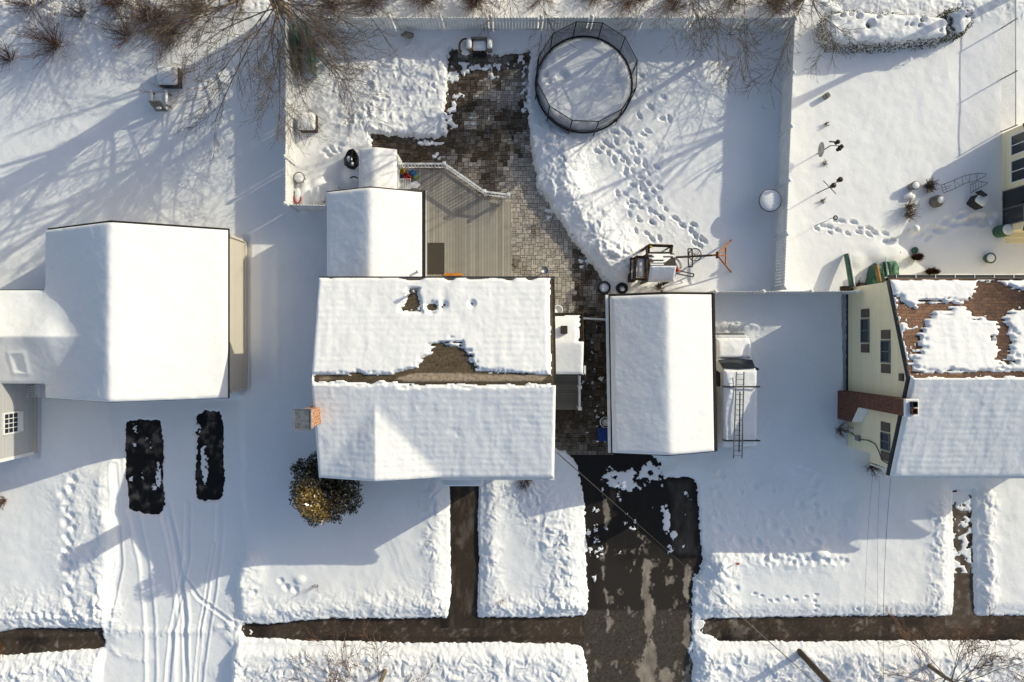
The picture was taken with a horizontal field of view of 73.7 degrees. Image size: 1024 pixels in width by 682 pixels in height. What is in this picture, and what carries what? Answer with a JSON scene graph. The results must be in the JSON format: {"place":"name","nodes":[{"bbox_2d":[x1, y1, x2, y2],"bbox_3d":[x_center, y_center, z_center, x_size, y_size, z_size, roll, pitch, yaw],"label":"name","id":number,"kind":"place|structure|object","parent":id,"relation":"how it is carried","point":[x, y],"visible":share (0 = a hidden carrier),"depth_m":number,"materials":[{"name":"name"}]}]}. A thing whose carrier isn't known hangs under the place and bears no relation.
{"place":"outdoors","nodes":[
{"label":"outdoors","id":0,"kind":"place"},
{"bbox_2d":[0,627,105,654],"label":"sidewalk","id":1,"kind":"structure","parent":0,"point":[24,640],"depth_m":34.00,"materials":[{"name":"concrete"}]},
{"bbox_2d":[125,419,165,513],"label":"driveway","id":2,"kind":"structure","parent":0,"point":[142,457],"depth_m":34.00,"materials":[{"name":"asphalt"}]},
{"bbox_2d":[195,410,224,500],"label":"driveway","id":3,"kind":"structure","parent":0,"point":[211,435],"depth_m":34.00,"materials":[{"name":"asphalt"}]},
{"bbox_2d":[241,615,583,650],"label":"sidewalk","id":4,"kind":"structure","parent":0,"point":[560,630],"depth_m":34.00,"materials":[{"name":"concrete"}]},
{"bbox_2d":[441,486,484,627],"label":"footpath","id":5,"kind":"structure","parent":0,"point":[464,565],"depth_m":33.99,"materials":[{"name":"concrete"}]},
{"bbox_2d":[371,49,614,454],"bbox_3d":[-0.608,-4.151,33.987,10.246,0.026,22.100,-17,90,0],"label":"patio paving","id":6,"kind":"structure","parent":0,"point":[500,151],"depth_m":33.98,"materials":[{"name":"stone"}]},
{"bbox_2d":[398,161,510,275],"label":"deck","id":7,"kind":"structure","parent":6,"relation":"on","point":[468,227],"depth_m":33.38,"materials":[{"name":"brown wood"}]},
{"bbox_2d":[400,178,410,188],"bbox_3d":[-5.183,-7.652,33.195,0.544,0.088,0.524,0,90,0],"label":"folding chair","id":8,"kind":"object","parent":7,"relation":"on","point":[405,183],"visible":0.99,"depth_m":33.18,"materials":[{"name":"white plastic"}]},
{"bbox_2d":[428,243,443,273],"bbox_3d":[-3.710,-4.034,33.368,0.819,0.020,1.540,0,90,0],"label":"door mat","id":9,"kind":"object","parent":7,"relation":"on","point":[435,258],"depth_m":33.36,"materials":[{"name":"fabric"}]},
{"bbox_2d":[466,37,491,55],"bbox_3d":[-1.590,-14.433,33.462,1.250,0.825,0.625,0,90,0],"label":"barbecue grill","id":10,"kind":"object","parent":6,"relation":"on","point":[482,46],"visible":0.99,"depth_m":33.24,"materials":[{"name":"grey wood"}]},
{"bbox_2d":[597,425,607,440],"bbox_3d":[4.599,4.494,33.678,0.735,0.625,0.822,0,90,0],"label":"storage tub","id":11,"kind":"object","parent":6,"relation":"on","point":[602,435],"visible":0.56,"depth_m":33.37,"materials":[{"name":"blue plastic"}]},
{"bbox_2d":[598,281,610,293],"bbox_3d":[4.532,-2.627,33.725,0.620,0.550,0.620,0,90,0],"label":"barrel","id":12,"kind":"object","parent":6,"relation":"on","point":[604,287],"visible":1,"depth_m":33.55,"materials":[{"name":"black"}]},
{"bbox_2d":[0,0,1023,681],"bbox_3d":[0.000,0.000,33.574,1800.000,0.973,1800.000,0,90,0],"label":"snow ground","id":13,"kind":"structure","parent":0,"point":[186,584],"depth_m":33.74,"materials":[{"name":"snow"}]},
{"bbox_2d":[0,35,15,72],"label":"shrub","id":14,"kind":"object","parent":13,"relation":"on","point":[3,57],"visible":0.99,"depth_m":33.37,"materials":[{"name":"plant"}]},
{"bbox_2d":[1,0,49,19],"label":"shrub","id":15,"kind":"object","parent":13,"relation":"on","point":[24,4],"visible":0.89,"depth_m":33.44,"materials":[{"name":"plant"}]},
{"bbox_2d":[2,0,74,77],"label":"shrub","id":16,"kind":"object","parent":13,"relation":"on","point":[54,36],"visible":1,"depth_m":32.88,"materials":[{"name":"plant"}]},
{"bbox_2d":[51,0,91,24],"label":"shrub","id":17,"kind":"object","parent":13,"relation":"on","point":[77,12],"visible":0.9,"depth_m":33.27,"materials":[{"name":"plant"}]},
{"bbox_2d":[1,0,150,34],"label":"tree","id":18,"kind":"object","parent":13,"relation":"on","point":[42,5],"visible":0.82,"depth_m":30.49,"materials":[{"name":"brown plant"}]},
{"bbox_2d":[77,0,130,32],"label":"shrub","id":19,"kind":"object","parent":13,"relation":"on","point":[105,4],"visible":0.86,"depth_m":33.33,"materials":[{"name":"plant"}]},
{"bbox_2d":[80,1,145,59],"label":"shrub","id":20,"kind":"object","parent":13,"relation":"on","point":[120,30],"visible":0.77,"depth_m":33.12,"materials":[{"name":"plant"}]},
{"bbox_2d":[0,220,247,461],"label":"house","id":21,"kind":"structure","parent":13,"relation":"on","point":[119,311],"depth_m":30.55,"materials":[{"name":"beige"}]},
{"bbox_2d":[3,411,22,435],"bbox_3d":[-23.581,3.860,32.270,0.067,1.260,1.040,0,90,0],"label":"window","id":22,"kind":"structure","parent":21,"relation":"in","point":[12,421],"depth_m":32.25,"materials":[{"name":"white plastic"}]},
{"bbox_2d":[27,385,39,397],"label":"vent","id":23,"kind":"structure","parent":21,"relation":"attached to","point":[38,391],"depth_m":33.23,"materials":[{"name":"white plastic"}]},
{"bbox_2d":[76,0,204,58],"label":"tree","id":24,"kind":"object","parent":13,"relation":"on","point":[136,5],"visible":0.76,"depth_m":31.87,"materials":[{"name":"brown plant"}]},
{"bbox_2d":[102,0,183,40],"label":"shrub","id":25,"kind":"object","parent":13,"relation":"on","point":[145,11],"visible":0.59,"depth_m":33.40,"materials":[{"name":"plant"}]},
{"bbox_2d":[149,90,171,110],"bbox_3d":[-17.200,-11.704,33.324,0.870,1.002,1.030,0,90,0],"label":"garden chair","id":26,"kind":"object","parent":13,"relation":"on","point":[158,101],"visible":1,"depth_m":33.22,"materials":[{"name":"grey plastic"}]},
{"bbox_2d":[136,0,194,64],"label":"shrub","id":27,"kind":"object","parent":13,"relation":"on","point":[164,32],"visible":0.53,"depth_m":33.28,"materials":[{"name":"plant"}]},
{"bbox_2d":[157,66,181,88],"bbox_3d":[-16.776,-12.918,33.565,0.977,0.870,0.904,0,90,0],"label":"garden table","id":28,"kind":"object","parent":13,"relation":"on","point":[167,83],"visible":0.77,"depth_m":33.13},
{"bbox_2d":[152,0,212,33],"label":"shrub","id":29,"kind":"object","parent":13,"relation":"on","point":[195,8],"visible":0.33,"depth_m":32.80,"materials":[{"name":"plant"}]},
{"bbox_2d":[218,0,248,25],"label":"shrub","id":30,"kind":"object","parent":13,"relation":"on","point":[237,6],"visible":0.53,"depth_m":33.42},
{"bbox_2d":[95,0,434,164],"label":"tree","id":31,"kind":"object","parent":13,"relation":"on","point":[281,7],"visible":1,"depth_m":29.25,"materials":[{"name":"brown plant"}]},
{"bbox_2d":[283,13,295,210],"bbox_3d":[-10.720,-10.930,33.055,0.200,1.930,9.060,0,90,0],"label":"vinyl fence","id":32,"kind":"object","parent":13,"relation":"on","point":[289,156],"visible":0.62,"depth_m":32.86,"materials":[{"name":"plastic"}]},
{"bbox_2d":[292,24,302,75],"bbox_3d":[-10.384,-14.073,33.025,0.070,1.550,2.019,2,90,0],"label":"garden screen","id":33,"kind":"object","parent":13,"relation":"on","point":[295,38],"visible":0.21,"depth_m":33.01,"materials":[{"name":"green plastic"}]},
{"bbox_2d":[293,188,301,203],"bbox_3d":[-10.488,-7.123,33.500,0.396,0.320,0.808,0,90,0],"label":"sled","id":34,"kind":"object","parent":13,"relation":"on","point":[297,197],"visible":1,"depth_m":33.38,"materials":[{"name":"red plastic"}]},
{"bbox_2d":[293,172,305,183],"bbox_3d":[-10.421,-7.987,33.521,0.584,0.462,0.584,0,90,0],"label":"fire pit","id":35,"kind":"object","parent":13,"relation":"on","point":[298,177],"visible":1,"depth_m":33.37,"materials":[{"name":"grey stone"}]},
{"bbox_2d":[285,202,326,211],"bbox_3d":[-9.570,-6.440,33.075,2.300,1.890,0.200,1,90,0],"label":"vinyl fence","id":36,"kind":"object","parent":13,"relation":"on","point":[296,207],"visible":0.69,"depth_m":32.90,"materials":[{"name":"plastic"}]},
{"bbox_2d":[298,113,317,132],"bbox_3d":[-10.004,-10.701,33.585,0.841,0.830,0.841,0,90,0],"label":"storage box","id":37,"kind":"object","parent":13,"relation":"on","point":[305,117],"visible":0.64,"depth_m":33.17,"materials":[{"name":"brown wood"}]},
{"bbox_2d":[305,27,316,76],"bbox_3d":[-9.720,-13.955,33.025,0.070,1.550,1.784,-3,90,0],"label":"garden screen","id":38,"kind":"object","parent":13,"relation":"on","point":[311,53],"visible":0.43,"depth_m":33.02,"materials":[{"name":"green plastic"}]},
{"bbox_2d":[315,185,324,202],"bbox_3d":[-9.388,-7.200,33.560,0.460,0.580,0.840,0,90,0],"label":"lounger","id":39,"kind":"object","parent":13,"relation":"on","point":[319,193],"visible":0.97,"depth_m":33.29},
{"bbox_2d":[288,450,363,527],"bbox_3d":[-8.635,6.766,31.516,3.382,4.975,3.364,0,90,0],"label":"evergreen tree","id":40,"kind":"object","parent":13,"relation":"on","point":[314,502],"visible":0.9,"depth_m":30.85,"materials":[{"name":"green plant"}]},
{"bbox_2d":[312,0,347,16],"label":"shrub","id":41,"kind":"object","parent":13,"relation":"on","point":[330,6],"visible":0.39,"depth_m":33.26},
{"bbox_2d":[344,149,358,169],"bbox_3d":[-7.819,-8.847,33.391,0.703,0.718,0.981,0,90,0],"label":"grill","id":42,"kind":"object","parent":13,"relation":"on","point":[351,159],"visible":0.98,"depth_m":33.17,"materials":[{"name":"black plastic"}]},
{"bbox_2d":[327,0,386,16],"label":"shrub","id":43,"kind":"object","parent":13,"relation":"on","point":[375,3],"visible":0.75,"depth_m":33.40,"materials":[{"name":"plant"}]},
{"bbox_2d":[284,615,444,681],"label":"street tree","id":44,"kind":"object","parent":13,"relation":"on","point":[383,674],"visible":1,"depth_m":30.97,"materials":[{"name":"brown plant"}]},
{"bbox_2d":[359,147,401,188],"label":"shed","id":45,"kind":"structure","parent":13,"relation":"on","point":[379,167],"depth_m":31.72,"materials":[{"name":"white plastic"}]},
{"bbox_2d":[401,31,413,38],"bbox_3d":[-5.120,-15.002,33.450,0.655,0.440,0.270,0,90,0],"label":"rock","id":46,"kind":"object","parent":13,"relation":"on","point":[408,35],"visible":0.97,"depth_m":33.32,"materials":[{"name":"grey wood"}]},
{"bbox_2d":[399,0,446,16],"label":"shrub","id":47,"kind":"object","parent":13,"relation":"on","point":[427,3],"visible":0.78,"depth_m":33.41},
{"bbox_2d":[293,186,585,485],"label":"house","id":48,"kind":"structure","parent":13,"relation":"on","point":[417,373],"depth_m":28.78,"materials":[{"name":"grey"}]},
{"bbox_2d":[556,375,581,419],"bbox_3d":[2.439,2.665,33.157,1.777,1.445,2.490,0,90,0],"label":"side porch","id":49,"kind":"object","parent":48,"relation":"attached to","point":[568,394],"visible":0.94,"depth_m":33.45,"materials":[{"name":"grey wood"}]},
{"bbox_2d":[418,0,495,30],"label":"tree","id":50,"kind":"object","parent":13,"relation":"on","point":[480,6],"visible":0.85,"depth_m":32.64,"materials":[{"name":"brown plant"}]},
{"bbox_2d":[458,38,472,54],"bbox_3d":[-2.265,-14.393,33.432,0.686,0.455,0.730,0,90,0],"label":"garden chair","id":51,"kind":"object","parent":13,"relation":"on","point":[463,50],"visible":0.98,"depth_m":33.36,"materials":[{"name":"brown"}]},
{"bbox_2d":[456,0,493,17],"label":"shrub","id":52,"kind":"object","parent":13,"relation":"on","point":[473,4],"visible":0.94,"depth_m":33.12,"materials":[{"name":"plant"}]},
{"bbox_2d":[517,480,532,494],"bbox_3d":[0.648,7.075,33.362,0.993,0.789,0.881,0,90,0],"label":"shrub","id":53,"kind":"object","parent":13,"relation":"on","point":[524,486],"visible":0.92,"depth_m":33.45,"materials":[{"name":"orange plant"}]},
{"bbox_2d":[474,0,581,68],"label":"tree","id":54,"kind":"object","parent":13,"relation":"on","point":[549,22],"visible":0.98,"depth_m":32.31,"materials":[{"name":"brown plant"}]},
{"bbox_2d":[287,14,793,31],"bbox_3d":[1.380,-15.360,33.115,24.160,1.810,0.200,0,90,0],"label":"vinyl fence","id":55,"kind":"object","parent":13,"relation":"on","point":[500,23],"visible":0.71,"depth_m":33.00,"materials":[{"name":"plastic"}]},
{"bbox_2d":[535,21,637,135],"bbox_3d":[3.490,-12.460,32.724,4.780,2.352,4.780,0,90,0],"label":"trampoline","id":56,"kind":"object","parent":13,"relation":"on","point":[586,87],"visible":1,"depth_m":32.98,"materials":[{"name":"black rubber"}]},
{"bbox_2d":[575,0,620,10],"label":"shrub","id":57,"kind":"object","parent":13,"relation":"on","point":[596,3],"visible":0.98,"depth_m":33.33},
{"bbox_2d":[616,283,627,293],"bbox_3d":[5.398,-2.589,33.495,0.609,0.171,0.570,0,90,0],"label":"tyre","id":58,"kind":"object","parent":13,"relation":"on","point":[621,290],"visible":0.98,"depth_m":33.43,"materials":[{"name":"black rubber"}]},
{"bbox_2d":[597,0,660,16],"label":"shrub","id":59,"kind":"object","parent":13,"relation":"on","point":[628,5],"visible":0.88,"depth_m":33.40,"materials":[{"name":"plant"}]},
{"bbox_2d":[605,292,717,455],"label":"garage","id":60,"kind":"structure","parent":13,"relation":"on","point":[661,373],"depth_m":30.96,"materials":[{"name":"beige"}]},
{"bbox_2d":[627,239,731,286],"bbox_3d":[8.271,-3.739,32.536,5.362,2.927,2.049,-6,90,0],"label":"play set","id":61,"kind":"object","parent":13,"relation":"on","point":[658,267],"visible":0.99,"depth_m":31.78,"materials":[{"name":"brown wood"}]},
{"bbox_2d":[667,0,696,16],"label":"shrub","id":62,"kind":"object","parent":13,"relation":"on","point":[674,3],"visible":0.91,"depth_m":33.37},
{"bbox_2d":[582,0,800,93],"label":"tree","id":63,"kind":"object","parent":13,"relation":"on","point":[696,18],"visible":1,"depth_m":30.01,"materials":[{"name":"brown plant"}]},
{"bbox_2d":[716,333,759,447],"bbox_3d":[10.650,2.370,32.802,2.335,2.385,5.540,0,90,0],"label":"van","id":64,"kind":"object","parent":13,"relation":"on","point":[733,354],"visible":0.93,"depth_m":31.86,"materials":[{"name":"white paint"}]},
{"bbox_2d":[733,372,744,457],"bbox_3d":[10.479,3.420,31.550,0.455,0.062,4.008,1,90,0],"label":"ladder","id":65,"kind":"object","parent":64,"relation":"on","point":[736,389],"visible":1,"depth_m":31.54,"materials":[{"name":"metal"}]},
{"bbox_2d":[738,392,740,451],"bbox_3d":[10.491,3.735,31.480,0.062,0.062,2.790,1,90,0],"label":"pole","id":66,"kind":"object","parent":65,"relation":"on","point":[739,421],"visible":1,"depth_m":31.46,"materials":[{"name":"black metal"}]},
{"bbox_2d":[686,0,843,92],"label":"tree","id":67,"kind":"object","parent":13,"relation":"on","point":[745,29],"visible":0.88,"depth_m":30.68,"materials":[{"name":"brown plant"}]},
{"bbox_2d":[758,189,781,211],"bbox_3d":[12.401,-6.752,33.186,1.120,1.053,1.120,0,90,0],"label":"pedestal table","id":68,"kind":"object","parent":13,"relation":"on","point":[769,200],"visible":1,"depth_m":32.69,"materials":[{"name":"white plastic"}]},
{"bbox_2d":[757,0,796,24],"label":"shrub","id":69,"kind":"object","parent":13,"relation":"on","point":[777,7],"visible":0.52,"depth_m":33.29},
{"bbox_2d":[772,16,797,290],"bbox_3d":[13.170,-8.880,33.095,0.200,1.850,12.970,2,90,0],"label":"vinyl fence","id":70,"kind":"object","parent":13,"relation":"on","point":[783,179],"visible":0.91,"depth_m":32.97,"materials":[{"name":"plastic"}]},
{"bbox_2d":[709,289,860,294],"bbox_3d":[13.020,-2.350,33.095,7.000,1.850,0.220,0,90,0],"label":"vinyl fence","id":71,"kind":"object","parent":13,"relation":"on","point":[763,291],"visible":0.98,"depth_m":32.67,"materials":[{"name":"plastic"}]},
{"bbox_2d":[724,0,879,104],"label":"tree","id":72,"kind":"object","parent":13,"relation":"on","point":[811,10],"visible":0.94,"depth_m":30.84,"materials":[{"name":"brown plant"}]},
{"bbox_2d":[816,140,843,156],"bbox_3d":[15.308,-9.233,32.991,0.812,1.517,0.720,0,90,0],"label":"feeder pole","id":73,"kind":"object","parent":13,"relation":"on","point":[821,149],"visible":1,"depth_m":32.60,"materials":[{"name":"black metal"}]},
{"bbox_2d":[817,177,842,193],"bbox_3d":[15.339,-7.547,33.025,0.765,1.450,0.863,-44,90,0],"label":"feeder pole","id":74,"kind":"object","parent":13,"relation":"on","point":[839,179],"visible":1,"depth_m":32.37,"materials":[{"name":"black metal"}]},
{"bbox_2d":[835,421,851,439],"bbox_3d":[16.197,4.437,33.383,1.019,0.749,0.942,-42,90,0],"label":"shrub","id":75,"kind":"object","parent":13,"relation":"on","point":[842,430],"visible":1,"depth_m":33.42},
{"bbox_2d":[844,253,854,286],"bbox_3d":[16.413,-3.448,33.267,0.167,0.965,1.668,-1,90,0],"label":"canoe","id":76,"kind":"object","parent":13,"relation":"on","point":[849,272],"visible":1,"depth_m":33.14,"materials":[{"name":"green plastic"}]},
{"bbox_2d":[862,463,882,476],"bbox_3d":[17.726,6.143,33.345,1.090,0.824,1.054,43,90,0],"label":"shrub","id":77,"kind":"object","parent":13,"relation":"on","point":[874,469],"visible":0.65,"depth_m":33.37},
{"bbox_2d":[865,263,883,284],"bbox_3d":[17.864,-3.265,33.581,1.020,0.639,1.260,0,90,0],"label":"tarp","id":78,"kind":"object","parent":13,"relation":"on","point":[871,277],"visible":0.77,"depth_m":33.34,"materials":[{"name":"green plastic"}]},
{"bbox_2d":[816,9,948,53],"bbox_3d":[18.002,-15.053,33.399,6.190,1.802,1.971,0,90,0],"label":"hedge","id":79,"kind":"object","parent":13,"relation":"on","point":[893,31],"visible":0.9,"depth_m":32.63,"materials":[{"name":"white plant"}]},
{"bbox_2d":[883,261,898,276],"bbox_3d":[18.619,-3.553,33.544,0.780,0.712,0.870,0,90,0],"label":"tarp","id":80,"kind":"object","parent":13,"relation":"on","point":[893,267],"visible":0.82,"depth_m":33.26,"materials":[{"name":"plastic"}]},
{"bbox_2d":[902,195,921,212],"bbox_3d":[19.607,-6.662,33.404,1.018,0.707,0.861,41,90,0],"label":"shrub","id":81,"kind":"object","parent":13,"relation":"on","point":[909,206],"visible":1,"depth_m":33.44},
{"bbox_2d":[903,209,920,220],"bbox_3d":[19.559,-6.225,33.449,0.676,0.617,0.926,-43,90,0],"label":"shrub","id":82,"kind":"object","parent":13,"relation":"on","point":[908,215],"visible":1,"depth_m":33.50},
{"bbox_2d":[908,181,919,190],"bbox_3d":[19.730,-7.612,33.540,0.440,0.520,0.440,0,90,0],"label":"planter","id":83,"kind":"object","parent":13,"relation":"on","point":[914,185],"visible":1,"depth_m":33.36,"materials":[{"name":"grey stone"}]},
{"bbox_2d":[911,252,925,260],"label":"ornamental grass","id":84,"kind":"object","parent":13,"relation":"on","point":[917,256],"depth_m":33.48,"materials":[{"name":"brown plant"}]},
{"bbox_2d":[837,274,1023,477],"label":"house","id":85,"kind":"structure","parent":13,"relation":"on","point":[935,376],"depth_m":29.38,"materials":[{"name":"beige"}]},
{"bbox_2d":[860,318,869,342],"bbox_3d":[16.571,-0.481,32.060,0.052,0.740,1.127,0,90,0],"label":"window","id":86,"kind":"structure","parent":85,"relation":"in","point":[864,323],"depth_m":32.02,"materials":[{"name":"glass"}]},
{"bbox_2d":[877,483,880,681],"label":"overhead wire","id":87,"kind":"object","parent":85,"relation":"attached to","point":[877,575],"visible":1,"depth_m":28.62,"materials":[{"name":"black metal"}]},
{"bbox_2d":[880,432,889,451],"bbox_3d":[16.571,4.464,30.320,0.052,0.740,0.777,0,90,0],"label":"window","id":88,"kind":"structure","parent":85,"relation":"in","point":[884,437],"depth_m":30.31,"materials":[{"name":"glass"}]},
{"bbox_2d":[880,340,890,362],"bbox_3d":[16.571,0.466,30.300,0.052,0.740,0.999,0,90,0],"label":"window","id":89,"kind":"structure","parent":85,"relation":"in","point":[885,345],"depth_m":30.31,"materials":[{"name":"glass"}]},
{"bbox_2d":[883,478,890,681],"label":"overhead wire","id":90,"kind":"object","parent":85,"relation":"attached to","point":[884,579],"visible":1,"depth_m":28.50,"materials":[{"name":"black metal"}]},
{"bbox_2d":[922,176,940,193],"bbox_3d":[20.563,-7.648,33.504,0.931,0.512,0.888,0,90,0],"label":"shrub","id":91,"kind":"object","parent":13,"relation":"on","point":[931,184],"visible":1,"depth_m":33.50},
{"bbox_2d":[924,266,940,274],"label":"ornamental grass","id":92,"kind":"object","parent":13,"relation":"on","point":[933,271],"depth_m":33.47,"materials":[{"name":"brown plant"}]},
{"bbox_2d":[929,195,944,207],"bbox_3d":[20.894,-6.870,33.480,0.600,0.640,0.600,0,90,0],"label":"planter","id":93,"kind":"object","parent":13,"relation":"on","point":[935,201],"visible":1,"depth_m":33.49,"materials":[{"name":"grey stone"}]},
{"bbox_2d":[868,599,1023,681],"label":"street tree","id":94,"kind":"object","parent":13,"relation":"on","point":[941,673],"visible":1,"depth_m":31.00,"materials":[{"name":"brown plant"}]},
{"bbox_2d":[936,7,973,42],"bbox_3d":[21.597,-15.476,33.535,1.634,1.530,1.634,0,90,0],"label":"bush","id":95,"kind":"object","parent":13,"relation":"on","point":[958,21],"visible":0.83,"depth_m":33.04,"materials":[{"name":"green plant"}]},
{"bbox_2d":[941,173,987,192],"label":"trellis arch","id":96,"kind":"structure","parent":13,"relation":"on","point":[967,182],"depth_m":33.54,"materials":[{"name":"black metal"}]},
{"bbox_2d":[966,190,988,209],"bbox_3d":[22.782,-6.879,33.337,0.747,0.865,0.570,34,90,0],"label":"patio chair","id":97,"kind":"object","parent":13,"relation":"on","point":[980,200],"visible":1,"depth_m":33.22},
{"bbox_2d":[983,252,995,262],"bbox_3d":[23.503,-4.078,33.660,0.540,0.380,0.540,0,90,0],"label":"planter","id":98,"kind":"object","parent":13,"relation":"on","point":[990,257],"visible":1,"depth_m":33.51,"materials":[{"name":"green plastic"}]},
{"bbox_2d":[992,224,1012,237],"bbox_3d":[24.035,-5.400,33.440,0.620,0.920,0.620,0,90,0],"label":"rain barrel","id":99,"kind":"object","parent":13,"relation":"on","point":[1002,230],"visible":1,"depth_m":33.12,"materials":[{"name":"green plastic"}]},
{"bbox_2d":[1001,0,1017,131],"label":"chain link fence","id":100,"kind":"object","parent":13,"relation":"on","point":[1015,70],"visible":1,"depth_m":33.09,"materials":[{"name":"grey"}]},
{"bbox_2d":[1001,123,1023,242],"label":"house","id":101,"kind":"structure","parent":13,"relation":"on","point":[1012,173],"depth_m":32.99,"materials":[{"name":"beige"}]},
{"bbox_2d":[1002,185,1023,209],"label":"window","id":102,"kind":"structure","parent":101,"relation":"in","point":[1012,197],"depth_m":32.92,"materials":[{"name":"glass"}]},
{"bbox_2d":[1002,204,1023,223],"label":"window","id":103,"kind":"structure","parent":101,"relation":"in","point":[1012,215],"depth_m":32.92,"materials":[{"name":"glass"}]},
{"bbox_2d":[1010,131,1023,156],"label":"window","id":104,"kind":"structure","parent":101,"relation":"in","point":[1016,140],"depth_m":32.66,"materials":[{"name":"glass"}]},
{"bbox_2d":[1010,156,1023,183],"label":"window","id":105,"kind":"structure","parent":101,"relation":"in","point":[1017,165],"depth_m":32.66,"materials":[{"name":"glass"}]},
{"bbox_2d":[570,454,702,681],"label":"driveway","id":106,"kind":"structure","parent":0,"point":[637,621],"depth_m":34.00,"materials":[{"name":"asphalt"}]},
{"bbox_2d":[692,610,1023,641],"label":"sidewalk","id":107,"kind":"structure","parent":0,"point":[820,628],"depth_m":34.00,"materials":[{"name":"concrete"}]},
{"bbox_2d":[945,490,979,627],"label":"footpath","id":108,"kind":"structure","parent":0,"point":[963,599],"depth_m":33.99,"materials":[{"name":"concrete"}]},
{"label":"ground","id":109,"kind":"structure","parent":0,"visible":0},
{"bbox_2d":[797,648,830,681],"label":"utility pole","id":110,"kind":"object","parent":109,"relation":"on","point":[820,674],"visible":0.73,"depth_m":32.09,"materials":[{"name":"brown wood"}]},
{"bbox_2d":[556,452,813,681],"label":"overhead wire","id":111,"kind":"object","parent":110,"relation":"attached to","point":[680,562],"visible":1,"depth_m":28.54,"materials":[{"name":"black metal"}]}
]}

